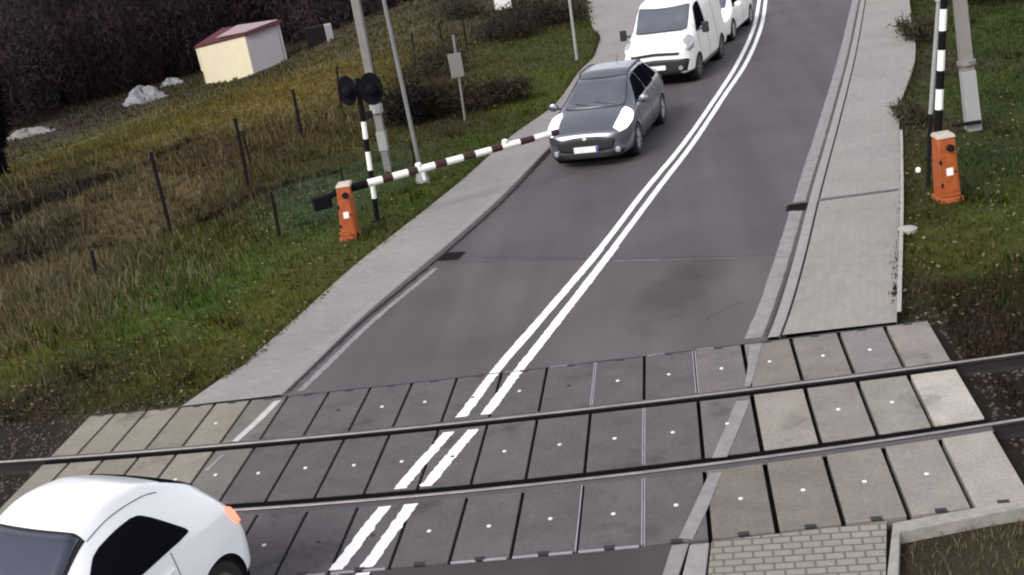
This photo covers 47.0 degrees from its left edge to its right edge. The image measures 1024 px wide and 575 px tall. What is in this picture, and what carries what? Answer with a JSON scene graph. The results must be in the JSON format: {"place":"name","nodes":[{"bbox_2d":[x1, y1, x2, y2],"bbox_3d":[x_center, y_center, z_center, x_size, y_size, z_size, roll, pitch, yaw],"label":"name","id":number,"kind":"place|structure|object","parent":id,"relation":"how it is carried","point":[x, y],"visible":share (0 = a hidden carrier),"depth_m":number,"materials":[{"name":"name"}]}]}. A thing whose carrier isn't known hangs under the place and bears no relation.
{"place":"outdoors","nodes":[
{"label":"outdoors","id":0,"kind":"place"},
{"bbox_2d":[182,0,644,406],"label":"pavement","id":1,"kind":"structure","parent":0,"point":[304,338],"depth_m":20.23,"materials":[{"name":"concrete"}]},
{"bbox_2d":[0,0,1023,574],"bbox_3d":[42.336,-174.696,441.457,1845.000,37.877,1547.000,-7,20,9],"label":"ground","id":2,"kind":"structure","parent":0,"point":[1004,554],"depth_m":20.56,"materials":[{"name":"plant"}]},
{"bbox_2d":[0,463,67,514],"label":"crossing slab","id":3,"kind":"structure","parent":2,"relation":"on","point":[42,475],"depth_m":14.25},
{"bbox_2d":[52,414,113,455],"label":"crossing slab","id":4,"kind":"structure","parent":2,"relation":"on","point":[84,434],"depth_m":15.30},
{"bbox_2d":[79,411,145,453],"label":"crossing slab","id":5,"kind":"structure","parent":2,"relation":"on","point":[111,435],"depth_m":15.20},
{"bbox_2d":[0,237,238,360],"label":"dry grass","id":6,"kind":"structure","parent":2,"relation":"on","point":[51,275],"depth_m":21.14,"materials":[{"name":"plant"}]},
{"bbox_2d":[113,408,178,451],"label":"crossing slab","id":7,"kind":"structure","parent":2,"relation":"on","point":[147,429],"depth_m":15.11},
{"bbox_2d":[126,455,174,477],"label":"crossing slab","id":8,"kind":"structure","parent":2,"relation":"on","point":[155,467],"depth_m":14.06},
{"bbox_2d":[0,136,336,264],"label":"ditch weeds","id":9,"kind":"object","parent":2,"relation":"on","point":[66,194],"visible":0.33,"depth_m":30.23,"materials":[{"name":"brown plant"}]},
{"bbox_2d":[148,404,213,448],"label":"crossing slab","id":10,"kind":"structure","parent":2,"relation":"on","point":[181,427],"depth_m":15.01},
{"bbox_2d":[160,452,212,483],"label":"crossing slab","id":11,"kind":"structure","parent":2,"relation":"on","point":[187,468],"depth_m":13.88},
{"bbox_2d":[0,0,407,124],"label":"distant wood","id":12,"kind":"object","parent":2,"relation":"on","point":[41,39],"depth_m":77.11,"materials":[{"name":"plant"}]},
{"bbox_2d":[185,401,249,445],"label":"crossing slab","id":13,"kind":"structure","parent":2,"relation":"on","point":[218,423],"depth_m":14.91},
{"bbox_2d":[192,448,253,501],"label":"crossing slab","id":14,"kind":"structure","parent":2,"relation":"on","point":[217,479],"depth_m":13.57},
{"bbox_2d":[194,19,286,83],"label":"shed","id":15,"kind":"structure","parent":2,"relation":"on","point":[227,54],"depth_m":68.67,"materials":[{"name":"paint"}]},
{"bbox_2d":[222,397,286,442],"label":"crossing slab","id":16,"kind":"structure","parent":2,"relation":"on","point":[254,410],"depth_m":14.82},
{"bbox_2d":[221,444,297,504],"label":"crossing slab","id":17,"kind":"structure","parent":2,"relation":"on","point":[259,475],"depth_m":13.34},
{"bbox_2d":[246,511,306,574],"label":"crossing slab","id":18,"kind":"structure","parent":2,"relation":"on","point":[270,537],"depth_m":11.93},
{"bbox_2d":[262,393,327,439],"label":"crossing slab","id":19,"kind":"structure","parent":2,"relation":"on","point":[296,416],"depth_m":14.71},
{"bbox_2d":[1,0,594,165],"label":"grass","id":20,"kind":"structure","parent":2,"relation":"on","point":[281,68],"depth_m":60.46,"materials":[{"name":"plant"}]},
{"bbox_2d":[267,440,342,501],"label":"crossing slab","id":21,"kind":"structure","parent":2,"relation":"on","point":[306,472],"depth_m":13.22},
{"bbox_2d":[148,14,466,232],"bbox_3d":[-4.904,-5.574,33.862,1.492,1.946,19.492,-4,20,18],"label":"wire fence","id":22,"kind":"object","parent":2,"relation":"on","point":[158,183],"visible":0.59,"depth_m":27.22,"materials":[{"name":"metal"}]},
{"bbox_2d":[277,507,357,574],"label":"crossing slab","id":23,"kind":"structure","parent":2,"relation":"on","point":[318,543],"depth_m":11.72,"materials":[{"name":"concrete"}]},
{"bbox_2d":[305,388,369,435],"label":"crossing slab","id":24,"kind":"structure","parent":2,"relation":"on","point":[339,411],"depth_m":14.60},
{"bbox_2d":[269,142,415,236],"bbox_3d":[-3.073,-2.010,23.650,3.585,1.248,0.941,-25,24,-36],"label":"fence","id":25,"kind":"object","parent":2,"relation":"on","point":[276,218],"visible":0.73,"depth_m":23.05,"materials":[{"name":"metal"}]},
{"bbox_2d":[317,435,388,497],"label":"crossing slab","id":26,"kind":"structure","parent":2,"relation":"on","point":[354,467],"depth_m":13.12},
{"bbox_2d":[338,72,383,222],"bbox_3d":[-2.625,-2.638,22.244,0.827,2.857,0.374,-12,19,-6],"label":"crossing signal","id":27,"kind":"object","parent":2,"relation":"on","point":[368,88],"visible":0.98,"depth_m":21.89,"materials":[{"name":"black metal"}]},
{"bbox_2d":[330,502,410,574],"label":"crossing slab","id":28,"kind":"structure","parent":2,"relation":"on","point":[369,543],"depth_m":11.59,"materials":[{"name":"concrete"}]},
{"bbox_2d":[329,506,390,569],"bbox_3d":[-1.491,2.469,11.661,0.162,0.001,1.167,-3,21,21],"label":"line","id":29,"kind":"object","parent":28,"relation":"on","point":[355,544],"visible":1,"depth_m":11.63,"materials":[{"name":"white paint"}]},
{"bbox_2d":[360,503,417,566],"bbox_3d":[-1.202,2.433,11.614,0.158,0.001,1.162,-3,21,20],"label":"line","id":30,"kind":"object","parent":28,"relation":"on","point":[387,537],"visible":1,"depth_m":11.59,"materials":[{"name":"white paint"}]},
{"bbox_2d":[350,0,391,171],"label":"utility pole","id":31,"kind":"object","parent":2,"relation":"on","point":[381,133],"visible":0.8,"depth_m":25.77,"materials":[{"name":"concrete"}]},
{"bbox_2d":[350,384,411,430],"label":"crossing slab","id":32,"kind":"structure","parent":2,"relation":"on","point":[382,407],"depth_m":14.51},
{"bbox_2d":[366,431,437,493],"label":"crossing slab","id":33,"kind":"structure","parent":2,"relation":"on","point":[402,454],"depth_m":13.08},
{"bbox_2d":[368,70,439,131],"bbox_3d":[-2.936,-4.925,31.151,2.090,1.578,1.903,3,23,34],"label":"bare shrub","id":34,"kind":"object","parent":2,"relation":"on","point":[414,95],"visible":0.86,"depth_m":30.90,"materials":[{"name":"brown plant"}]},
{"bbox_2d":[382,0,429,183],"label":"lamp post","id":35,"kind":"object","parent":2,"relation":"on","point":[419,179],"visible":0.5,"depth_m":24.42,"materials":[{"name":"grey metal"}]},
{"bbox_2d":[271,143,550,398],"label":"kerb","id":36,"kind":"structure","parent":2,"relation":"on","point":[416,270],"depth_m":19.20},
{"bbox_2d":[395,379,455,426],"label":"crossing slab","id":37,"kind":"structure","parent":2,"relation":"on","point":[427,402],"depth_m":14.41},
{"bbox_2d":[377,39,479,83],"bbox_3d":[-2.632,-7.327,38.254,2.961,1.327,2.815,-26,25,-38],"label":"bare shrub","id":38,"kind":"object","parent":2,"relation":"on","point":[440,60],"visible":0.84,"depth_m":38.07,"materials":[{"name":"green plant"}]},
{"bbox_2d":[391,497,466,568],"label":"crossing slab","id":39,"kind":"structure","parent":2,"relation":"on","point":[431,533],"depth_m":11.50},
{"bbox_2d":[311,129,558,240],"bbox_3d":[-1.280,-1.920,22.296,5.012,1.133,0.496,-16,20,-16],"label":"level crossing barrier","id":40,"kind":"object","parent":2,"relation":"on","point":[346,206],"visible":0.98,"depth_m":21.78,"materials":[{"name":"white metal"}]},
{"bbox_2d":[419,426,486,488],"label":"crossing slab","id":41,"kind":"structure","parent":2,"relation":"on","point":[460,469],"depth_m":12.86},
{"bbox_2d":[394,431,453,488],"bbox_3d":[-0.959,1.895,13.002,0.155,0.001,1.302,-2,21,24],"label":"line","id":42,"kind":"object","parent":41,"relation":"on","point":[415,469],"visible":1,"depth_m":12.96,"materials":[{"name":"white paint"}]},
{"bbox_2d":[420,429,477,486],"bbox_3d":[-0.675,1.860,12.956,0.162,0.001,1.299,-1,21,24],"label":"line","id":43,"kind":"object","parent":41,"relation":"on","point":[435,474],"visible":1,"depth_m":12.92,"materials":[{"name":"white paint"}]},
{"bbox_2d":[417,71,497,118],"bbox_3d":[-1.816,-5.215,31.686,2.914,1.477,2.358,-7,20,9],"label":"bare shrub","id":44,"kind":"object","parent":2,"relation":"on","point":[441,95],"visible":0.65,"depth_m":31.50,"materials":[{"name":"green plant"}]},
{"bbox_2d":[421,0,498,22],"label":"bare shrub","id":45,"kind":"object","parent":2,"relation":"on","point":[460,8],"visible":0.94,"depth_m":52.32,"materials":[{"name":"green plant"}]},
{"bbox_2d":[443,374,500,421],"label":"crossing slab","id":46,"kind":"structure","parent":2,"relation":"on","point":[465,389],"depth_m":14.34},
{"bbox_2d":[450,492,522,563],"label":"crossing slab","id":47,"kind":"structure","parent":2,"relation":"on","point":[489,527],"depth_m":11.41,"materials":[{"name":"concrete"}]},
{"bbox_2d":[441,69,541,114],"bbox_3d":[-0.517,-5.244,31.786,2.919,1.146,2.357,-7,20,9],"label":"bare shrub","id":48,"kind":"object","parent":2,"relation":"on","point":[505,88],"visible":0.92,"depth_m":31.62,"materials":[{"name":"brown plant"}]},
{"bbox_2d":[44,365,957,464],"bbox_3d":[-0.490,1.573,13.750,10.960,0.001,0.359,-7,20,9],"label":"flangeway","id":49,"kind":"object","parent":2,"relation":"on","point":[590,413],"visible":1,"depth_m":13.58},
{"bbox_2d":[49,360,952,457],"bbox_3d":[-0.477,1.511,13.882,10.960,0.001,0.281,-7,20,9],"label":"rail filler","id":50,"kind":"object","parent":2,"relation":"on","point":[508,415],"visible":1,"depth_m":13.70,"materials":[{"name":"rubber"}]},
{"bbox_2d":[473,420,536,483],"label":"crossing slab","id":51,"kind":"structure","parent":2,"relation":"on","point":[506,452],"depth_m":12.83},
{"bbox_2d":[468,0,548,43],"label":"bare shrub","id":52,"kind":"object","parent":2,"relation":"on","point":[509,21],"visible":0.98,"depth_m":43.40,"materials":[{"name":"brown plant"}]},
{"bbox_2d":[334,543,688,574],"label":"road","id":53,"kind":"structure","parent":2,"relation":"on","point":[651,560],"depth_m":10.63,"materials":[{"name":"asphalt"}]},
{"bbox_2d":[0,474,250,574],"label":"hatchback","id":54,"kind":"object","parent":53,"relation":"on","point":[102,524],"visible":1,"depth_m":9.68,"materials":[{"name":"white paint"}]},
{"bbox_2d":[0,352,1023,474],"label":"rail","id":55,"kind":"object","parent":2,"relation":"on","point":[995,364],"visible":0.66,"depth_m":13.50,"materials":[{"name":"metal"}]},
{"bbox_2d":[0,14,1023,391],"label":"weed clumps","id":56,"kind":"object","parent":2,"relation":"on","point":[406,190],"visible":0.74,"depth_m":23.41,"materials":[{"name":"green plant"}]},
{"bbox_2d":[0,96,1023,423],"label":"fallen leaves","id":57,"kind":"object","parent":2,"relation":"on","point":[388,240],"visible":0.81,"depth_m":18.63,"materials":[{"name":"brown plant"}]},
{"bbox_2d":[0,271,1023,503],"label":"ballast","id":58,"kind":"structure","parent":2,"relation":"on","point":[13,454],"depth_m":15.21,"materials":[{"name":"gravel"}]},
{"bbox_2d":[491,368,546,416],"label":"crossing slab","id":59,"kind":"structure","parent":2,"relation":"on","point":[524,394],"depth_m":14.17,"materials":[{"name":"concrete"}]},
{"bbox_2d":[282,255,794,395],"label":"road","id":60,"kind":"structure","parent":2,"relation":"on","point":[446,320],"depth_m":16.35,"materials":[{"name":"asphalt"}]},
{"bbox_2d":[298,268,437,390],"bbox_3d":[-2.064,0.523,17.429,0.196,0.001,4.550,-2,21,22],"label":"edge line","id":61,"kind":"object","parent":60,"relation":"on","point":[324,367],"visible":1,"depth_m":17.10,"materials":[{"name":"paint"}]},
{"bbox_2d":[489,249,603,373],"bbox_3d":[0.593,0.236,16.878,0.156,0.001,4.622,-2,21,23],"label":"line","id":62,"kind":"object","parent":60,"relation":"on","point":[525,335],"visible":1,"depth_m":16.52,"materials":[{"name":"white paint"}]},
{"bbox_2d":[514,247,618,370],"bbox_3d":[0.866,0.202,16.834,0.159,0.001,4.600,-2,21,22],"label":"line","id":63,"kind":"object","parent":60,"relation":"on","point":[552,327],"visible":1,"depth_m":16.50,"materials":[{"name":"white paint"}]},
{"bbox_2d":[512,485,582,558],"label":"crossing slab","id":64,"kind":"structure","parent":2,"relation":"on","point":[550,520],"depth_m":11.32,"materials":[{"name":"concrete"}]},
{"bbox_2d":[501,0,602,30],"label":"bare shrub","id":65,"kind":"object","parent":2,"relation":"on","point":[553,13],"visible":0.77,"depth_m":44.94,"materials":[{"name":"green plant"}]},
{"bbox_2d":[528,414,589,478],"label":"crossing slab","id":66,"kind":"structure","parent":2,"relation":"on","point":[560,447],"depth_m":12.74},
{"bbox_2d":[196,0,925,395],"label":"verge grass","id":67,"kind":"structure","parent":2,"relation":"on","point":[922,46],"depth_m":19.78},
{"bbox_2d":[540,362,595,411],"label":"crossing slab","id":68,"kind":"structure","parent":2,"relation":"on","point":[566,387],"depth_m":14.13,"materials":[{"name":"concrete"}]},
{"bbox_2d":[226,418,988,508],"bbox_3d":[-0.638,2.043,12.483,10.960,0.001,0.511,-7,20,9],"label":"flangeway","id":69,"kind":"object","parent":2,"relation":"on","point":[610,472],"visible":0.72,"depth_m":12.07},
{"bbox_2d":[578,478,642,552],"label":"crossing slab","id":70,"kind":"structure","parent":2,"relation":"on","point":[612,513],"depth_m":11.22,"materials":[{"name":"concrete"}]},
{"bbox_2d":[236,426,993,515],"bbox_3d":[-0.656,2.099,12.325,10.960,0.001,0.504,-7,20,9],"label":"rail filler","id":71,"kind":"object","parent":2,"relation":"on","point":[792,457],"visible":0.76,"depth_m":11.88,"materials":[{"name":"rubber"}]},
{"bbox_2d":[586,408,643,471],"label":"crossing slab","id":72,"kind":"structure","parent":2,"relation":"on","point":[616,439],"depth_m":12.65,"materials":[{"name":"concrete"}]},
{"bbox_2d":[592,357,643,405],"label":"crossing slab","id":73,"kind":"structure","parent":2,"relation":"on","point":[621,381],"depth_m":14.04,"materials":[{"name":"concrete"}]},
{"bbox_2d":[233,418,1023,516],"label":"rail","id":74,"kind":"object","parent":2,"relation":"on","point":[1009,429],"visible":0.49,"depth_m":11.85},
{"bbox_2d":[646,351,696,399],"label":"crossing slab","id":75,"kind":"structure","parent":2,"relation":"on","point":[673,375],"depth_m":13.96,"materials":[{"name":"concrete"}]},
{"bbox_2d":[644,402,701,465],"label":"crossing slab","id":76,"kind":"structure","parent":2,"relation":"on","point":[671,434],"depth_m":12.57,"materials":[{"name":"concrete"}]},
{"bbox_2d":[644,471,708,551],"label":"crossing slab","id":77,"kind":"structure","parent":2,"relation":"on","point":[669,502],"depth_m":11.20,"materials":[{"name":"concrete"}]},
{"bbox_2d":[679,472,721,538],"bbox_3d":[1.801,2.051,11.151,0.140,0.001,1.209,-1,21,25],"label":"edge line on slabs","id":78,"kind":"object","parent":77,"relation":"on","point":[696,516],"visible":1,"depth_m":11.10,"materials":[{"name":"paint"}]},
{"bbox_2d":[683,543,709,574],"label":"curb","id":79,"kind":"structure","parent":2,"relation":"on","point":[697,559],"depth_m":10.30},
{"bbox_2d":[694,345,747,392],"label":"crossing slab","id":80,"kind":"structure","parent":2,"relation":"on","point":[722,369],"depth_m":13.88,"materials":[{"name":"concrete"}]},
{"bbox_2d":[700,395,759,457],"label":"crossing slab","id":81,"kind":"structure","parent":2,"relation":"on","point":[715,414],"depth_m":12.52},
{"bbox_2d":[712,400,749,457],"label":"edge line on slabs","id":82,"kind":"object","parent":81,"relation":"on","point":[726,440],"visible":1,"depth_m":12.43,"materials":[{"name":"paint"}]},
{"bbox_2d":[706,464,774,540],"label":"crossing slab","id":83,"kind":"structure","parent":2,"relation":"on","point":[739,501],"depth_m":11.04,"materials":[{"name":"concrete"}]},
{"bbox_2d":[744,339,799,386],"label":"crossing slab","id":84,"kind":"structure","parent":2,"relation":"on","point":[776,363],"depth_m":13.75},
{"bbox_2d":[754,389,817,450],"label":"crossing slab","id":85,"kind":"structure","parent":2,"relation":"on","point":[784,419],"depth_m":12.44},
{"bbox_2d":[708,522,886,574],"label":"block paving","id":86,"kind":"structure","parent":2,"relation":"on","point":[860,549],"depth_m":10.15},
{"bbox_2d":[767,456,840,532],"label":"crossing slab","id":87,"kind":"structure","parent":2,"relation":"on","point":[802,494],"depth_m":11.01,"materials":[{"name":"concrete"}]},
{"bbox_2d":[767,0,865,339],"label":"kerb","id":88,"kind":"structure","parent":2,"relation":"on","point":[785,308],"depth_m":18.82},
{"bbox_2d":[793,333,851,379],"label":"crossing slab","id":89,"kind":"structure","parent":2,"relation":"on","point":[821,356],"depth_m":13.73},
{"bbox_2d":[807,382,874,442],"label":"crossing slab","id":90,"kind":"structure","parent":2,"relation":"on","point":[839,412],"depth_m":12.38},
{"bbox_2d":[827,448,906,529],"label":"crossing slab","id":91,"kind":"structure","parent":2,"relation":"on","point":[864,486],"depth_m":10.94,"materials":[{"name":"concrete"}]},
{"bbox_2d":[840,327,901,372],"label":"crossing slab","id":92,"kind":"structure","parent":2,"relation":"on","point":[869,350],"depth_m":13.67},
{"bbox_2d":[860,376,930,434],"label":"crossing slab","id":93,"kind":"structure","parent":2,"relation":"on","point":[893,405],"depth_m":12.34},
{"bbox_2d":[886,93,934,130],"bbox_3d":[7.743,-3.385,22.824,0.908,0.770,2.304,-7,20,9],"label":"bare shrub","id":94,"kind":"object","parent":2,"relation":"on","point":[911,112],"visible":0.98,"depth_m":22.67,"materials":[{"name":"green plant"}]},
{"bbox_2d":[885,7,949,44],"bbox_3d":[10.589,-6.762,30.587,1.452,0.967,2.990,-7,20,9],"label":"bare shrub","id":95,"kind":"object","parent":2,"relation":"on","point":[919,28],"visible":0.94,"depth_m":30.20,"materials":[{"name":"green plant"}]},
{"bbox_2d":[887,321,949,366],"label":"crossing slab","id":96,"kind":"structure","parent":2,"relation":"on","point":[917,343],"depth_m":13.61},
{"bbox_2d":[885,439,969,519],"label":"crossing slab","id":97,"kind":"structure","parent":2,"relation":"on","point":[926,481],"depth_m":10.91,"materials":[{"name":"concrete"}]},
{"bbox_2d":[926,0,939,186],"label":"signal post","id":98,"kind":"object","parent":2,"relation":"on","point":[931,99],"visible":0.9,"depth_m":18.34,"materials":[{"name":"metal"}]},
{"bbox_2d":[930,0,963,203],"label":"level crossing barrier","id":99,"kind":"object","parent":2,"relation":"on","point":[946,183],"visible":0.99,"depth_m":17.83,"materials":[{"name":"orange metal"}]},
{"bbox_2d":[911,369,983,426],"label":"crossing slab","id":100,"kind":"structure","parent":2,"relation":"on","point":[945,397],"depth_m":12.30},
{"bbox_2d":[887,499,1023,574],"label":"kerb corner","id":101,"kind":"object","parent":2,"relation":"on","point":[912,530],"visible":1,"depth_m":10.22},
{"bbox_2d":[899,518,1023,574],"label":"corner grass","id":102,"kind":"structure","parent":2,"relation":"on","point":[1021,523],"depth_m":9.94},
{"bbox_2d":[952,0,981,131],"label":"utility pole","id":103,"kind":"object","parent":2,"relation":"on","point":[966,62],"visible":0.97,"depth_m":21.20,"materials":[{"name":"concrete"}]},
{"bbox_2d":[926,267,1023,359],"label":"track weeds","id":104,"kind":"object","parent":2,"relation":"on","point":[986,338],"visible":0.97,"depth_m":14.22,"materials":[{"name":"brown plant"}]},
{"bbox_2d":[942,431,1023,507],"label":"crossing slab","id":105,"kind":"structure","parent":2,"relation":"on","point":[984,470],"depth_m":10.90,"materials":[{"name":"concrete"}]},
{"bbox_2d":[97,322,1009,574],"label":"slab notches","id":106,"kind":"object","parent":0,"point":[745,533],"visible":1,"depth_m":11.00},
{"bbox_2d":[435,0,860,262],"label":"road","id":107,"kind":"structure","parent":0,"point":[729,187],"depth_m":22.49,"materials":[{"name":"asphalt"}]},
{"bbox_2d":[285,151,550,392],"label":"gutter dirt","id":108,"kind":"structure","parent":107,"relation":"on","point":[339,343],"depth_m":18.66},
{"bbox_2d":[548,57,665,163],"bbox_3d":[2.066,-3.937,25.399,2.188,1.760,4.351,-3,21,20],"label":"estate car","id":109,"kind":"object","parent":107,"relation":"on","point":[609,110],"visible":0.98,"depth_m":24.34,"materials":[{"name":"silver metal"}]},
{"bbox_2d":[619,0,725,83],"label":"delivery van","id":110,"kind":"object","parent":107,"relation":"on","point":[674,41],"visible":0.91,"depth_m":30.59,"materials":[{"name":"white paint"}]},
{"bbox_2d":[596,0,760,249],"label":"line","id":111,"kind":"object","parent":107,"relation":"on","point":[610,235],"visible":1,"depth_m":24.29,"materials":[{"name":"white paint"}]},
{"bbox_2d":[611,0,766,247],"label":"line","id":112,"kind":"object","parent":107,"relation":"on","point":[624,233],"visible":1,"depth_m":24.26,"materials":[{"name":"white paint"}]},
{"bbox_2d":[719,0,752,41],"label":"white car","id":113,"kind":"object","parent":107,"relation":"on","point":[737,13],"visible":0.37,"depth_m":35.60,"materials":[{"name":"paint"}]},
{"bbox_2d":[744,0,858,338],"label":"edge line","id":114,"kind":"object","parent":107,"relation":"on","point":[757,326],"visible":0.99,"depth_m":19.46,"materials":[{"name":"paint"}]},
{"bbox_2d":[782,0,915,339],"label":"pavement","id":115,"kind":"structure","parent":0,"point":[846,280],"depth_m":18.57,"materials":[{"name":"concrete"}]},
{"bbox_2d":[897,129,903,311],"bbox_3d":[6.039,-1.342,18.274,0.078,0.001,8.928,-3,21,20],"label":"pavement edging","id":116,"kind":"object","parent":115,"relation":"on","point":[899,285],"visible":1,"depth_m":16.95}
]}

